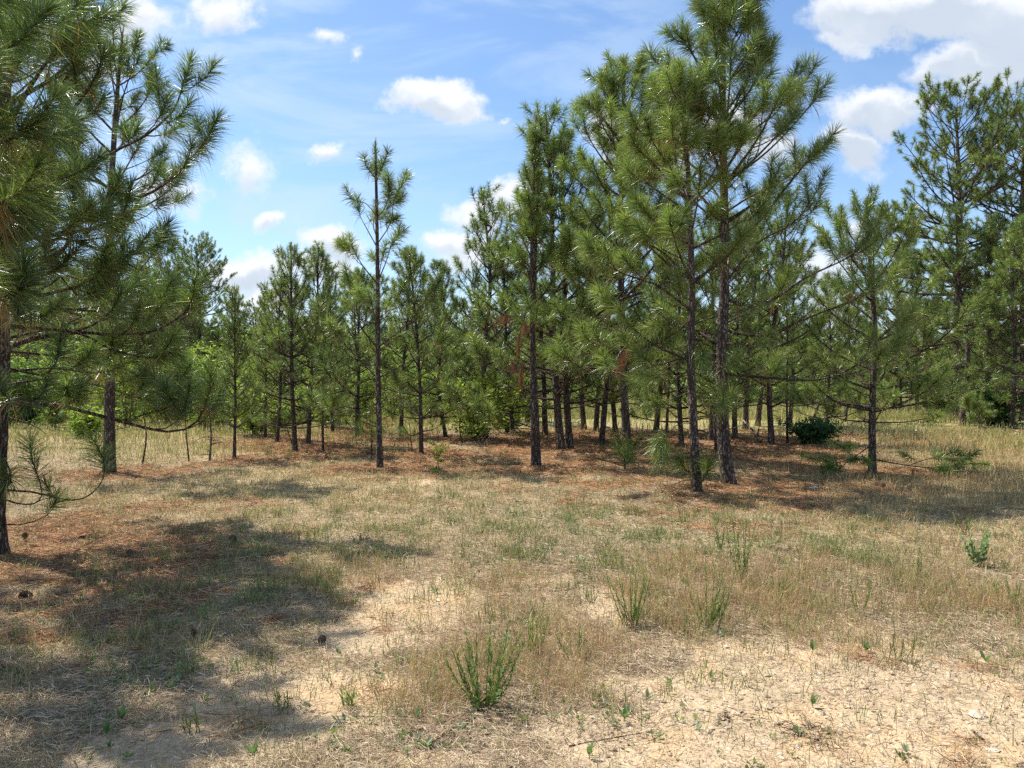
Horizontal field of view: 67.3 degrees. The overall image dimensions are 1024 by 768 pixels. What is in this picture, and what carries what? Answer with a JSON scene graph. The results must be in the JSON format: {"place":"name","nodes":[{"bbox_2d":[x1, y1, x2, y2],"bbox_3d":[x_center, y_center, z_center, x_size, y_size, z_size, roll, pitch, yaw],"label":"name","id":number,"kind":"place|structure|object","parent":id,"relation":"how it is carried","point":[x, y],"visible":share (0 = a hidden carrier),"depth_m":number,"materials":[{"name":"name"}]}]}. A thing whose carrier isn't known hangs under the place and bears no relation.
{"place":"outdoors","nodes":[
{"label":"outdoors","id":0,"kind":"place"},
{"bbox_2d":[0,379,1023,767],"bbox_3d":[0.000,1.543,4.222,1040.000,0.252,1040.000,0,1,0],"label":"ground","id":1,"kind":"structure","parent":0,"point":[1004,745],"depth_m":4.42,"materials":[{"name":"sand"}]},
{"bbox_2d":[10,335,84,428],"bbox_3d":[-12.575,-0.029,21.215,1.570,2.725,1.821,0,1,0],"label":"leafy shrub","id":2,"kind":"object","parent":1,"relation":"on","point":[55,418],"visible":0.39,"depth_m":20.98,"materials":[{"name":"green plant"}]},
{"bbox_2d":[9,351,94,427],"bbox_3d":[-13.735,0.125,22.669,3.710,2.415,2.981,-1,1,-35],"label":"leafy shrub","id":3,"kind":"object","parent":1,"relation":"on","point":[22,376],"visible":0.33,"depth_m":22.18,"materials":[{"name":"green plant"}]},
{"bbox_2d":[0,0,113,351],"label":"pine tree","id":4,"kind":"object","parent":1,"relation":"on","point":[16,266],"visible":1,"depth_m":4.77,"materials":[{"name":"green plant"}]},
{"bbox_2d":[29,276,90,386],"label":"pine tree","id":5,"kind":"object","parent":1,"relation":"on","point":[51,289],"visible":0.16,"depth_m":28.59,"materials":[{"name":"green plant"}]},
{"bbox_2d":[37,335,100,423],"bbox_3d":[-12.742,-0.099,22.370,1.580,2.842,1.606,0,1,0],"label":"leafy shrub","id":6,"kind":"object","parent":1,"relation":"on","point":[70,378],"visible":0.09,"depth_m":22.36,"materials":[{"name":"green plant"}]},
{"bbox_2d":[52,265,99,402],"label":"pine tree","id":7,"kind":"object","parent":1,"relation":"on","point":[77,292],"visible":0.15,"depth_m":30.67,"materials":[{"name":"green plant"}]},
{"bbox_2d":[54,404,127,438],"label":"leafy shrub","id":8,"kind":"object","parent":1,"relation":"on","point":[80,421],"visible":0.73,"depth_m":18.37,"materials":[{"name":"green plant"}]},
{"bbox_2d":[27,0,197,472],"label":"pine tree","id":9,"kind":"object","parent":1,"relation":"on","point":[109,397],"visible":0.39,"depth_m":12.75,"materials":[{"name":"green plant"}]},
{"bbox_2d":[0,0,237,555],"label":"pine tree","id":10,"kind":"object","parent":1,"relation":"on","point":[110,266],"visible":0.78,"depth_m":7.20,"materials":[{"name":"green plant"}]},
{"bbox_2d":[100,345,155,428],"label":"leafy shrub","id":11,"kind":"object","parent":1,"relation":"on","point":[124,417],"visible":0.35,"depth_m":21.91,"materials":[{"name":"green plant"}]},
{"bbox_2d":[115,263,178,405],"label":"pine tree","id":12,"kind":"object","parent":1,"relation":"on","point":[155,336],"visible":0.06,"depth_m":31.53,"materials":[{"name":"green plant"}]},
{"bbox_2d":[89,344,213,421],"bbox_3d":[-11.646,-0.029,25.045,4.089,2.691,3.868,0,1,0],"label":"leafy shrub","id":13,"kind":"object","parent":1,"relation":"on","point":[149,415],"visible":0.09,"depth_m":24.87,"materials":[{"name":"green plant"}]},
{"bbox_2d":[129,243,219,372],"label":"pine tree","id":14,"kind":"object","parent":1,"relation":"on","point":[177,269],"visible":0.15,"depth_m":34.02,"materials":[{"name":"green plant"}]},
{"bbox_2d":[164,290,229,379],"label":"pine tree","id":15,"kind":"object","parent":1,"relation":"on","point":[203,328],"visible":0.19,"depth_m":30.63,"materials":[{"name":"green plant"}]},
{"bbox_2d":[152,229,251,375],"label":"pine tree","id":16,"kind":"object","parent":1,"relation":"on","point":[199,249],"visible":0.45,"depth_m":36.56,"materials":[{"name":"green plant"}]},
{"bbox_2d":[174,340,233,429],"bbox_3d":[-8.594,0.075,21.135,1.711,2.535,1.957,0,1,0],"label":"leafy shrub","id":17,"kind":"object","parent":1,"relation":"on","point":[200,374],"visible":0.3,"depth_m":21.26,"materials":[{"name":"green plant"}]},
{"bbox_2d":[193,371,235,460],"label":"young pine","id":18,"kind":"object","parent":1,"relation":"on","point":[211,435],"visible":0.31,"depth_m":14.31,"materials":[{"name":"green plant"}]},
{"bbox_2d":[208,286,254,385],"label":"pine tree","id":19,"kind":"object","parent":1,"relation":"on","point":[226,301],"visible":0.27,"depth_m":46.01,"materials":[{"name":"green plant"}]},
{"bbox_2d":[210,283,262,459],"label":"pine tree","id":20,"kind":"object","parent":1,"relation":"on","point":[235,340],"visible":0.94,"depth_m":14.60,"materials":[{"name":"green plant"}]},
{"bbox_2d":[217,378,288,434],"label":"leafy shrub","id":21,"kind":"object","parent":1,"relation":"on","point":[251,425],"visible":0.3,"depth_m":19.26,"materials":[{"name":"green plant"}]},
{"bbox_2d":[226,297,283,389],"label":"pine tree","id":22,"kind":"object","parent":1,"relation":"on","point":[248,306],"visible":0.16,"depth_m":45.36,"materials":[{"name":"green plant"}]},
{"bbox_2d":[244,281,289,437],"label":"pine tree","id":23,"kind":"object","parent":1,"relation":"on","point":[255,313],"visible":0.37,"depth_m":18.64,"materials":[{"name":"green plant"}]},
{"bbox_2d":[237,277,318,442],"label":"pine tree","id":24,"kind":"object","parent":1,"relation":"on","point":[277,303],"visible":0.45,"depth_m":17.65,"materials":[{"name":"green plant"}]},
{"bbox_2d":[247,289,329,410],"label":"pine tree","id":25,"kind":"object","parent":1,"relation":"on","point":[284,310],"visible":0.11,"depth_m":23.96,"materials":[{"name":"green plant"}]},
{"bbox_2d":[238,242,346,451],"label":"pine tree","id":26,"kind":"object","parent":1,"relation":"on","point":[290,280],"visible":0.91,"depth_m":15.73,"materials":[{"name":"green plant"}]},
{"bbox_2d":[249,240,367,444],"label":"pine tree","id":27,"kind":"object","parent":1,"relation":"on","point":[319,251],"visible":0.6,"depth_m":17.05,"materials":[{"name":"green plant"}]},
{"bbox_2d":[305,282,337,451],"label":"pine tree","id":28,"kind":"object","parent":1,"relation":"on","point":[323,295],"visible":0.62,"depth_m":15.69,"materials":[{"name":"green plant"}]},
{"bbox_2d":[305,261,354,430],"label":"pine tree","id":29,"kind":"object","parent":1,"relation":"on","point":[346,357],"visible":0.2,"depth_m":20.83,"materials":[{"name":"green plant"}]},
{"bbox_2d":[310,266,399,436],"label":"pine tree","id":30,"kind":"object","parent":1,"relation":"on","point":[362,274],"visible":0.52,"depth_m":18.90,"materials":[{"name":"green plant"}]},
{"bbox_2d":[328,269,393,405],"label":"pine tree","id":31,"kind":"object","parent":1,"relation":"on","point":[371,327],"visible":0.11,"depth_m":30.83,"materials":[{"name":"green plant"}]},
{"bbox_2d":[336,362,390,421],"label":"leafy shrub","id":32,"kind":"object","parent":1,"relation":"on","point":[369,386],"visible":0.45,"depth_m":23.33,"materials":[{"name":"green plant"}]},
{"bbox_2d":[351,407,391,460],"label":"young pine","id":33,"kind":"object","parent":1,"relation":"on","point":[372,429],"visible":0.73,"depth_m":14.43,"materials":[{"name":"green plant"}]},
{"bbox_2d":[300,139,457,467],"bbox_3d":[-2.374,-1.343,13.545,2.574,5.935,1.917,0,1,28],"label":"pine tree","id":34,"kind":"object","parent":1,"relation":"on","point":[343,245],"visible":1,"depth_m":13.47,"materials":[{"name":"green plant"}]},
{"bbox_2d":[346,273,416,401],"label":"pine tree","id":35,"kind":"object","parent":1,"relation":"on","point":[382,281],"visible":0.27,"depth_m":32.06,"materials":[{"name":"green plant"}]},
{"bbox_2d":[350,344,414,421],"bbox_3d":[-3.833,-0.093,24.748,2.152,2.758,1.778,1,1,39],"label":"leafy shrub","id":36,"kind":"object","parent":1,"relation":"on","point":[385,413],"visible":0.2,"depth_m":24.47,"materials":[{"name":"green plant"}]},
{"bbox_2d":[369,243,443,435],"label":"pine tree","id":37,"kind":"object","parent":1,"relation":"on","point":[404,358],"visible":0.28,"depth_m":19.08,"materials":[{"name":"green plant"}]},
{"bbox_2d":[368,244,475,454],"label":"pine tree","id":38,"kind":"object","parent":1,"relation":"on","point":[411,273],"visible":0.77,"depth_m":15.11,"materials":[{"name":"green plant"}]},
{"bbox_2d":[389,257,478,436],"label":"pine tree","id":39,"kind":"object","parent":1,"relation":"on","point":[440,264],"visible":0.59,"depth_m":18.20,"materials":[{"name":"green plant"}]},
{"bbox_2d":[406,285,479,400],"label":"pine tree","id":40,"kind":"object","parent":1,"relation":"on","point":[453,325],"visible":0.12,"depth_m":28.10,"materials":[{"name":"green plant"}]},
{"bbox_2d":[448,261,495,410],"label":"pine tree","id":41,"kind":"object","parent":1,"relation":"on","point":[476,281],"visible":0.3,"depth_m":24.36,"materials":[{"name":"green plant"}]},
{"bbox_2d":[423,180,529,438],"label":"pine tree","id":42,"kind":"object","parent":1,"relation":"on","point":[483,220],"visible":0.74,"depth_m":18.23,"materials":[{"name":"green plant"}]},
{"bbox_2d":[441,365,527,440],"bbox_3d":[-0.604,0.445,17.598,2.145,1.810,2.342,0,1,0],"label":"leafy shrub","id":43,"kind":"object","parent":1,"relation":"on","point":[473,423],"visible":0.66,"depth_m":17.59,"materials":[{"name":"green plant"}]},
{"bbox_2d":[444,621,524,712],"bbox_3d":[-0.128,1.358,3.715,0.370,0.415,0.368,0,1,20],"label":"weed","id":44,"kind":"object","parent":1,"relation":"on","point":[489,697],"visible":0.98,"depth_m":3.69,"materials":[{"name":"green plant"}]},
{"bbox_2d":[455,234,552,434],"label":"pine tree","id":45,"kind":"object","parent":1,"relation":"on","point":[511,412],"visible":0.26,"depth_m":18.85,"materials":[{"name":"green plant"}]},
{"bbox_2d":[479,383,540,432],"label":"leafy shrub","id":46,"kind":"object","parent":1,"relation":"on","point":[517,419],"visible":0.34,"depth_m":19.82,"materials":[{"name":"green plant"}]},
{"bbox_2d":[475,293,546,422],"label":"pine tree","id":47,"kind":"object","parent":1,"relation":"on","point":[512,336],"visible":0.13,"depth_m":23.52,"materials":[{"name":"green plant"}]},
{"bbox_2d":[0,453,1023,767],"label":"dead straw","id":48,"kind":"object","parent":1,"relation":"on","point":[362,763],"visible":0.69,"depth_m":4.36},
{"bbox_2d":[0,470,1023,767],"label":"red grass","id":49,"kind":"structure","parent":1,"relation":"on","point":[772,596],"depth_m":5.12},
{"bbox_2d":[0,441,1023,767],"bbox_3d":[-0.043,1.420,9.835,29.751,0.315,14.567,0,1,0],"label":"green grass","id":50,"kind":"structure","parent":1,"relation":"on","point":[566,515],"depth_m":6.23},
{"bbox_2d":[0,426,1023,767],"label":"fallen needles","id":51,"kind":"object","parent":1,"relation":"on","point":[202,550],"visible":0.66,"depth_m":9.17,"materials":[{"name":"plant"}]},
{"bbox_2d":[436,111,588,466],"bbox_3d":[-0.003,-1.598,13.651,2.860,6.385,1.614,0,1,0],"label":"pine tree","id":52,"kind":"object","parent":1,"relation":"on","point":[477,344],"visible":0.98,"depth_m":13.51,"materials":[{"name":"green plant"}]},
{"bbox_2d":[2,461,1023,767],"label":"herbs","id":53,"kind":"object","parent":1,"relation":"on","point":[462,727],"visible":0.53,"depth_m":4.22,"materials":[{"name":"green plant"}]},
{"bbox_2d":[10,307,1019,391],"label":"woodland","id":54,"kind":"object","parent":1,"relation":"on","point":[799,363],"visible":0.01,"depth_m":54.36,"materials":[{"name":"green plant"}]},
{"bbox_2d":[8,386,1023,456],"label":"field grass","id":55,"kind":"structure","parent":1,"relation":"on","point":[908,413],"depth_m":20.35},
{"bbox_2d":[501,162,562,465],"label":"pine tree","id":56,"kind":"object","parent":1,"relation":"on","point":[536,312],"visible":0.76,"depth_m":13.65,"materials":[{"name":"green plant"}]},
{"bbox_2d":[525,616,548,656],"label":"weed","id":57,"kind":"object","parent":1,"relation":"on","point":[531,636],"visible":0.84,"depth_m":4.45,"materials":[{"name":"green plant"}]},
{"bbox_2d":[469,98,618,450],"bbox_3d":[0.758,-2.237,16.037,3.219,7.563,3.367,-2,0,10],"label":"pine tree","id":58,"kind":"object","parent":1,"relation":"on","point":[564,137],"visible":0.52,"depth_m":15.97,"materials":[{"name":"green plant"}]},
{"bbox_2d":[488,200,610,434],"bbox_3d":[0.680,-1.753,19.338,3.224,6.291,3.315,-4,3,-14],"label":"pine tree","id":59,"kind":"object","parent":1,"relation":"on","point":[544,395],"visible":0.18,"depth_m":19.16,"materials":[{"name":"green plant"}]},
{"bbox_2d":[511,135,629,449],"bbox_3d":[1.172,-1.954,16.313,2.758,6.952,2.440,1,1,35],"label":"pine tree","id":60,"kind":"object","parent":1,"relation":"on","point":[569,442],"visible":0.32,"depth_m":16.25,"materials":[{"name":"green plant"}]},
{"bbox_2d":[535,206,618,429],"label":"pine tree","id":61,"kind":"object","parent":1,"relation":"on","point":[582,414],"visible":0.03,"depth_m":21.41,"materials":[{"name":"green plant"}]},
{"bbox_2d":[542,212,649,431],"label":"pine tree","id":62,"kind":"object","parent":1,"relation":"on","point":[596,419],"visible":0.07,"depth_m":20.64,"materials":[{"name":"green plant"}]},
{"bbox_2d":[561,188,651,444],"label":"pine tree","id":63,"kind":"object","parent":1,"relation":"on","point":[604,405],"visible":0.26,"depth_m":17.22,"materials":[{"name":"green plant"}]},
{"bbox_2d":[587,429,643,469],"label":"young pine","id":64,"kind":"object","parent":1,"relation":"on","point":[627,457],"visible":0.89,"depth_m":13.03,"materials":[{"name":"green plant"}]},
{"bbox_2d":[520,45,715,459],"bbox_3d":[1.961,-2.433,14.287,3.787,8.026,3.305,0,1,0],"label":"pine tree","id":65,"kind":"object","parent":1,"relation":"on","point":[610,81],"visible":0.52,"depth_m":14.17,"materials":[{"name":"green plant"}]},
{"bbox_2d":[578,221,658,431],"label":"pine tree","id":66,"kind":"object","parent":1,"relation":"on","point":[614,417],"visible":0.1,"depth_m":20.16,"materials":[{"name":"green plant"}]},
{"bbox_2d":[602,552,650,629],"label":"weed","id":67,"kind":"object","parent":1,"relation":"on","point":[636,614],"visible":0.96,"depth_m":4.83,"materials":[{"name":"green plant"}]},
{"bbox_2d":[608,198,710,432],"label":"pine tree","id":68,"kind":"object","parent":1,"relation":"on","point":[657,424],"visible":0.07,"depth_m":20.05,"materials":[{"name":"green plant"}]},
{"bbox_2d":[538,38,793,495],"bbox_3d":[2.303,-1.500,10.676,3.941,6.324,2.728,0,1,0],"label":"pine tree","id":69,"kind":"object","parent":1,"relation":"on","point":[735,131],"visible":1,"depth_m":10.40,"materials":[{"name":"green plant"}]},
{"bbox_2d":[617,221,742,446],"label":"pine tree","id":70,"kind":"object","parent":1,"relation":"on","point":[678,408],"visible":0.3,"depth_m":16.71,"materials":[{"name":"green plant"}]},
{"bbox_2d":[683,563,737,630],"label":"weed","id":71,"kind":"object","parent":1,"relation":"on","point":[712,617],"visible":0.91,"depth_m":4.76,"materials":[{"name":"green plant"}]},
{"bbox_2d":[662,204,764,440],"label":"pine tree","id":72,"kind":"object","parent":1,"relation":"on","point":[710,431],"visible":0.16,"depth_m":17.97,"materials":[{"name":"green plant"}]},
{"bbox_2d":[667,196,771,451],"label":"pine tree","id":73,"kind":"object","parent":1,"relation":"on","point":[749,273],"visible":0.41,"depth_m":15.78,"materials":[{"name":"green plant"}]},
{"bbox_2d":[695,207,783,439],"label":"pine tree","id":74,"kind":"object","parent":1,"relation":"on","point":[765,281],"visible":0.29,"depth_m":17.92,"materials":[{"name":"green plant"}]},
{"bbox_2d":[727,513,757,582],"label":"weed","id":75,"kind":"object","parent":1,"relation":"on","point":[737,555],"visible":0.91,"depth_m":5.77,"materials":[{"name":"green plant"}]},
{"bbox_2d":[700,189,802,429],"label":"pine tree","id":76,"kind":"object","parent":1,"relation":"on","point":[746,412],"visible":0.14,"depth_m":21.51,"materials":[{"name":"green plant"}]},
{"bbox_2d":[716,210,811,425],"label":"pine tree","id":77,"kind":"object","parent":1,"relation":"on","point":[759,412],"visible":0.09,"depth_m":23.40,"materials":[{"name":"green plant"}]},
{"bbox_2d":[632,0,928,485],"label":"pine tree","id":78,"kind":"object","parent":1,"relation":"on","point":[717,18],"visible":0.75,"depth_m":11.05,"materials":[{"name":"green plant"}]},
{"bbox_2d":[728,182,834,444],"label":"pine tree","id":79,"kind":"object","parent":1,"relation":"on","point":[783,255],"visible":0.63,"depth_m":17.13,"materials":[{"name":"green plant"}]},
{"bbox_2d":[774,291,799,442],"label":"pine tree","id":80,"kind":"object","parent":1,"relation":"on","point":[790,366],"visible":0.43,"depth_m":17.67,"materials":[{"name":"green plant"}]},
{"bbox_2d":[744,242,851,426],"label":"pine tree","id":81,"kind":"object","parent":1,"relation":"on","point":[790,414],"visible":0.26,"depth_m":22.91,"materials":[{"name":"green plant"}]},
{"bbox_2d":[765,710,858,755],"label":"dead stalks","id":82,"kind":"object","parent":1,"relation":"on","point":[816,739],"visible":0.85,"depth_m":3.42,"materials":[{"name":"plant"}]},
{"bbox_2d":[777,415,847,444],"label":"leafy shrub","id":83,"kind":"object","parent":1,"relation":"on","point":[816,430],"visible":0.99,"depth_m":17.01,"materials":[{"name":"green plant"}]},
{"bbox_2d":[788,312,846,408],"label":"pine tree","id":84,"kind":"object","parent":1,"relation":"on","point":[825,330],"visible":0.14,"depth_m":29.83,"materials":[{"name":"green plant"}]},
{"bbox_2d":[783,280,869,422],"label":"pine tree","id":85,"kind":"object","parent":1,"relation":"on","point":[839,329],"visible":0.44,"depth_m":19.28,"materials":[{"name":"green plant"}]},
{"bbox_2d":[801,294,876,408],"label":"pine tree","id":86,"kind":"object","parent":1,"relation":"on","point":[858,325],"visible":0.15,"depth_m":29.13,"materials":[{"name":"green plant"}]},
{"bbox_2d":[821,281,892,421],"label":"pine tree","id":87,"kind":"object","parent":1,"relation":"on","point":[861,319],"visible":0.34,"depth_m":24.75,"materials":[{"name":"green plant"}]},
{"bbox_2d":[778,185,993,478],"bbox_3d":[5.993,-0.825,12.612,3.290,4.931,3.278,0,1,0],"label":"pine tree","id":88,"kind":"object","parent":1,"relation":"on","point":[910,232],"visible":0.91,"depth_m":12.41,"materials":[{"name":"green plant"}]},
{"bbox_2d":[847,237,949,410],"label":"pine tree","id":89,"kind":"object","parent":1,"relation":"on","point":[885,323],"visible":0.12,"depth_m":28.50,"materials":[{"name":"green plant"}]},
{"bbox_2d":[870,318,931,412],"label":"pine tree","id":90,"kind":"object","parent":1,"relation":"on","point":[900,375],"visible":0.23,"depth_m":28.62,"materials":[{"name":"green plant"}]},
{"bbox_2d":[881,247,969,408],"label":"pine tree","id":91,"kind":"object","parent":1,"relation":"on","point":[934,338],"visible":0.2,"depth_m":31.39,"materials":[{"name":"green plant"}]},
{"bbox_2d":[851,71,1023,422],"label":"pine tree","id":92,"kind":"object","parent":1,"relation":"on","point":[945,138],"visible":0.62,"depth_m":24.90,"materials":[{"name":"green plant"}]},
{"bbox_2d":[899,374,977,416],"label":"leafy shrub","id":93,"kind":"object","parent":1,"relation":"on","point":[943,402],"visible":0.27,"depth_m":27.85,"materials":[{"name":"green plant"}]},
{"bbox_2d":[914,199,1016,425],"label":"pine tree","id":94,"kind":"object","parent":1,"relation":"on","point":[948,236],"visible":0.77,"depth_m":23.37,"materials":[{"name":"green plant"}]},
{"bbox_2d":[911,66,1023,420],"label":"pine tree","id":95,"kind":"object","parent":1,"relation":"on","point":[1000,201],"visible":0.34,"depth_m":25.56,"materials":[{"name":"green plant"}]},
{"bbox_2d":[958,386,986,430],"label":"young pine","id":96,"kind":"object","parent":1,"relation":"on","point":[967,396],"visible":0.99,"depth_m":21.21,"materials":[{"name":"green plant"}]},
{"bbox_2d":[960,531,990,566],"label":"weed","id":97,"kind":"object","parent":1,"relation":"on","point":[979,555],"visible":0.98,"depth_m":6.44,"materials":[{"name":"green plant"}]},
{"bbox_2d":[966,387,996,429],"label":"young pine","id":98,"kind":"object","parent":1,"relation":"on","point":[986,413],"visible":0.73,"depth_m":21.46,"materials":[{"name":"green plant"}]},
{"bbox_2d":[955,228,1023,428],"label":"pine tree","id":99,"kind":"object","parent":1,"relation":"on","point":[981,322],"visible":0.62,"depth_m":22.02,"materials":[{"name":"green plant"}]},
{"bbox_2d":[956,213,1023,405],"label":"pine tree","id":100,"kind":"object","parent":1,"relation":"on","point":[1000,378],"visible":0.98,"depth_m":21.44,"materials":[{"name":"green plant"}]},
{"bbox_2d":[957,208,1023,422],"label":"pine tree","id":101,"kind":"object","parent":1,"relation":"on","point":[990,236],"visible":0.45,"depth_m":23.24,"materials":[{"name":"green plant"}]},
{"bbox_2d":[957,382,1023,428],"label":"leafy shrub","id":102,"kind":"object","parent":1,"relation":"on","point":[1002,414],"visible":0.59,"depth_m":22.39,"materials":[{"name":"green plant"}]},
{"bbox_2d":[0,429,1023,767],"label":"dry grass","id":103,"kind":"structure","parent":0,"point":[342,491],"depth_m":7.30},
{"bbox_2d":[8,0,1023,373],"label":"sky","id":104,"kind":"structure","parent":0,"point":[310,86],"materials":[{"name":"blue"}]},
{"bbox_2d":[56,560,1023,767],"bbox_3d":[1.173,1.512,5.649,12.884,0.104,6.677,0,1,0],"label":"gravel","id":105,"kind":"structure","parent":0,"point":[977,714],"depth_m":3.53,"materials":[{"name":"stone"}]},
{"bbox_2d":[675,427,1023,510],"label":"tan grass","id":106,"kind":"structure","parent":0,"point":[969,486],"depth_m":11.20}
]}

